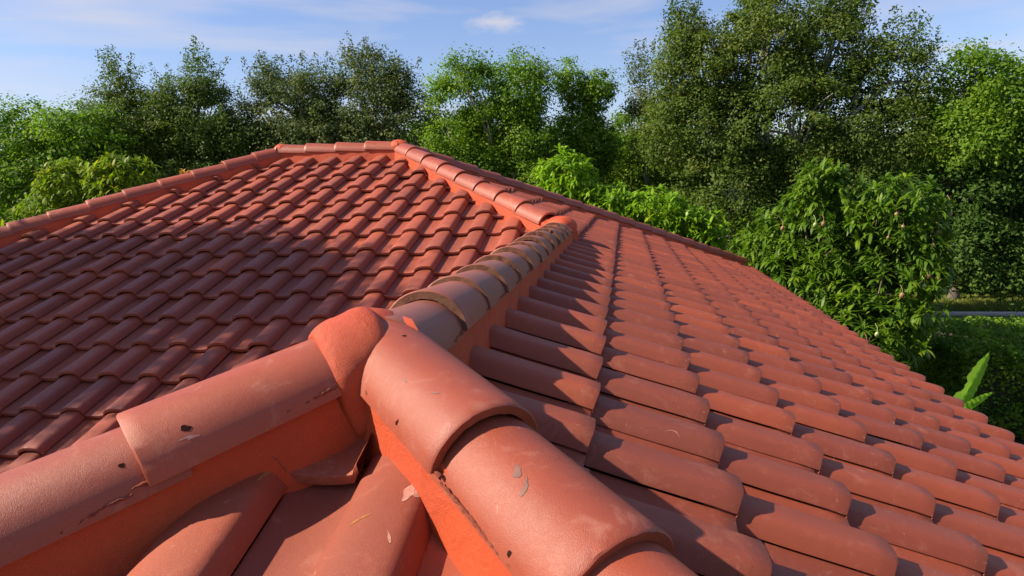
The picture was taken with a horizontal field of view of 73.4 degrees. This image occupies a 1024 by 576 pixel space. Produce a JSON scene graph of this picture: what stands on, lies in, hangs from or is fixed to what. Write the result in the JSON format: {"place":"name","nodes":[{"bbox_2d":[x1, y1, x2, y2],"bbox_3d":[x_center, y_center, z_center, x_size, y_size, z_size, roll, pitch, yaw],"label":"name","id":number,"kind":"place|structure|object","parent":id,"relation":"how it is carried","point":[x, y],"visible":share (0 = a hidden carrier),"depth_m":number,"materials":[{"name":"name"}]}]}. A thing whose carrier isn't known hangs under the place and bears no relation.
{"place":"outdoors","nodes":[
{"label":"outdoors","id":0,"kind":"place"},
{"bbox_2d":[0,139,1023,575],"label":"house","id":1,"kind":"structure","parent":0,"point":[398,357],"depth_m":2.10,"materials":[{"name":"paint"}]},
{"bbox_2d":[0,0,1023,200],"label":"sky","id":2,"kind":"structure","parent":0,"point":[47,47],"materials":[{"name":"blue"}]},
{"bbox_2d":[1,189,1023,318],"bbox_3d":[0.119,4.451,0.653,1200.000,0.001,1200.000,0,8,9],"label":"ground","id":3,"kind":"structure","parent":0,"point":[963,316],"depth_m":22.80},
{"bbox_2d":[0,90,163,225],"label":"broadleaf tree","id":4,"kind":"object","parent":3,"relation":"on","point":[21,157],"visible":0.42,"depth_m":23.71,"materials":[{"name":"green plant"}]},
{"bbox_2d":[69,35,277,189],"bbox_3d":[-13.211,-4.030,26.128,9.441,10.360,5.496,0,8,9],"label":"oak tree","id":5,"kind":"object","parent":3,"relation":"on","point":[170,123],"visible":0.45,"depth_m":25.03,"materials":[{"name":"green plant"}]},
{"bbox_2d":[217,31,446,157],"bbox_3d":[-6.438,-4.253,25.975,9.482,10.457,4.999,0,8,9],"label":"oak tree","id":6,"kind":"object","parent":3,"relation":"on","point":[316,115],"visible":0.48,"depth_m":24.91,"materials":[{"name":"green plant"}]},
{"bbox_2d":[405,44,577,189],"bbox_3d":[-0.745,-3.742,24.304,6.244,9.557,3.948,0,8,9],"label":"broadleaf tree","id":7,"kind":"object","parent":3,"relation":"on","point":[520,115],"visible":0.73,"depth_m":23.34,"materials":[{"name":"green plant"}]},
{"bbox_2d":[544,55,629,209],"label":"broadleaf tree","id":8,"kind":"object","parent":3,"relation":"on","point":[587,95],"visible":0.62,"depth_m":23.85,"materials":[{"name":"green plant"}]},
{"bbox_2d":[616,38,685,199],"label":"oak tree","id":9,"kind":"object","parent":3,"relation":"on","point":[631,109],"visible":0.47,"depth_m":24.30,"materials":[{"name":"green plant"}]},
{"bbox_2d":[886,92,1020,300],"bbox_3d":[16.437,-3.223,24.049,7.679,7.748,4.009,0,8,9],"label":"shade tree","id":10,"kind":"object","parent":3,"relation":"on","point":[954,294],"visible":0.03,"depth_m":24.15,"materials":[{"name":"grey plant"}]},
{"bbox_2d":[814,293,1023,311],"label":"grass","id":11,"kind":"structure","parent":0,"point":[993,306],"depth_m":23.79,"materials":[{"name":"green plant"}]},
{"bbox_2d":[854,319,1023,357],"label":"garden soil","id":12,"kind":"structure","parent":0,"point":[970,322],"depth_m":20.82,"materials":[{"name":"brown soil"}]},
{"bbox_2d":[0,150,189,226],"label":"mango tree","id":13,"kind":"object","parent":12,"relation":"on","point":[81,190],"visible":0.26,"depth_m":15.22,"materials":[{"name":"green plant"}]},
{"bbox_2d":[530,143,736,250],"bbox_3d":[2.341,-0.397,15.020,4.882,5.508,2.133,0,8,9],"label":"mango tree","id":14,"kind":"object","parent":12,"relation":"on","point":[660,208],"visible":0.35,"depth_m":14.39,"materials":[{"name":"green leaf"},{"name":"twig"}]},
{"bbox_2d":[623,0,961,277],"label":"oak tree","id":15,"kind":"object","parent":12,"relation":"on","point":[799,76],"visible":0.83,"depth_m":19.60,"materials":[{"name":"green plant"}]},
{"bbox_2d":[895,146,1023,312],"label":"shade tree","id":16,"kind":"object","parent":12,"relation":"on","point":[979,242],"visible":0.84,"depth_m":18.47,"materials":[{"name":"green plant"}]},
{"bbox_2d":[903,32,1023,307],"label":"broadleaf tree","id":17,"kind":"object","parent":12,"relation":"on","point":[982,122],"visible":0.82,"depth_m":18.11,"materials":[{"name":"green plant"}]},
{"bbox_2d":[934,311,1023,315],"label":"path","id":18,"kind":"structure","parent":0,"point":[991,313],"depth_m":22.23,"materials":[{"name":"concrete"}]},
{"bbox_2d":[1014,439,1023,444],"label":"garden soil","id":19,"kind":"structure","parent":0,"point":[1020,441],"depth_m":11.61,"materials":[{"name":"brown soil"}]},
{"bbox_2d":[725,156,963,373],"bbox_3d":[5.550,0.174,12.192,4.020,5.045,2.703,6,11,41],"label":"mango tree","id":20,"kind":"object","parent":19,"relation":"on","point":[864,301],"visible":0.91,"depth_m":11.53,"materials":[{"name":"green plant"}]},
{"bbox_2d":[897,314,1023,439],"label":"hedge","id":21,"kind":"object","parent":19,"relation":"on","point":[958,354],"visible":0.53,"depth_m":11.82,"materials":[{"name":"green plant"}]},
{"bbox_2d":[953,351,992,409],"bbox_3d":[4.341,2.014,6.060,1.170,3.033,1.575,2,9,24],"label":"banana plant","id":22,"kind":"object","parent":19,"relation":"on","point":[972,384],"visible":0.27,"depth_m":5.80,"materials":[{"name":"green plant"}]},
{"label":"far soil","id":23,"kind":"structure","parent":0,"visible":0},
{"bbox_2d":[159,108,273,177],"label":"shade tree","id":24,"kind":"object","parent":23,"relation":"on","point":[193,157],"depth_m":32.25,"materials":[{"name":"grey plant"}]},
{"bbox_2d":[271,104,410,140],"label":"shade tree","id":25,"kind":"object","parent":23,"relation":"on","point":[355,132],"depth_m":31.16,"materials":[{"name":"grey plant"}]},
{"bbox_2d":[393,103,555,183],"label":"shade tree","id":26,"kind":"object","parent":23,"relation":"on","point":[414,123],"visible":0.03,"depth_m":30.46,"materials":[{"name":"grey plant"}]},
{"bbox_2d":[503,119,652,190],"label":"shade tree","id":27,"kind":"object","parent":23,"relation":"on","point":[546,124],"visible":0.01,"depth_m":29.58,"materials":[{"name":"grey plant"}]},
{"bbox_2d":[559,102,703,225],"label":"broadleaf tree","id":28,"kind":"object","parent":23,"relation":"on","point":[627,173],"visible":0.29,"depth_m":26.49,"materials":[{"name":"green plant"}]},
{"bbox_2d":[616,120,784,250],"bbox_3d":[8.429,-3.874,29.881,9.110,7.787,5.688,0,8,9],"label":"shade tree","id":29,"kind":"object","parent":23,"relation":"on","point":[776,137],"visible":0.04,"depth_m":28.86,"materials":[{"name":"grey plant"}]},
{"bbox_2d":[751,121,941,268],"bbox_3d":[13.652,-3.457,27.904,8.690,7.510,5.364,0,8,9],"label":"shade tree","id":30,"kind":"object","parent":23,"relation":"on","point":[887,251],"visible":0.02,"depth_m":26.69,"materials":[{"name":"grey plant"}]},
{"bbox_2d":[801,258,1007,294],"bbox_3d":[19.963,-0.494,26.038,17.131,1.648,1.792,0,8,9],"label":"hedge","id":31,"kind":"object","parent":23,"relation":"on","point":[913,292],"visible":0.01,"depth_m":26.32,"materials":[{"name":"green plant"}]},
{"bbox_2d":[895,90,1023,268],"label":"shade tree","id":32,"kind":"object","parent":23,"relation":"on","point":[965,187],"visible":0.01,"depth_m":26.50,"materials":[{"name":"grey plant"}]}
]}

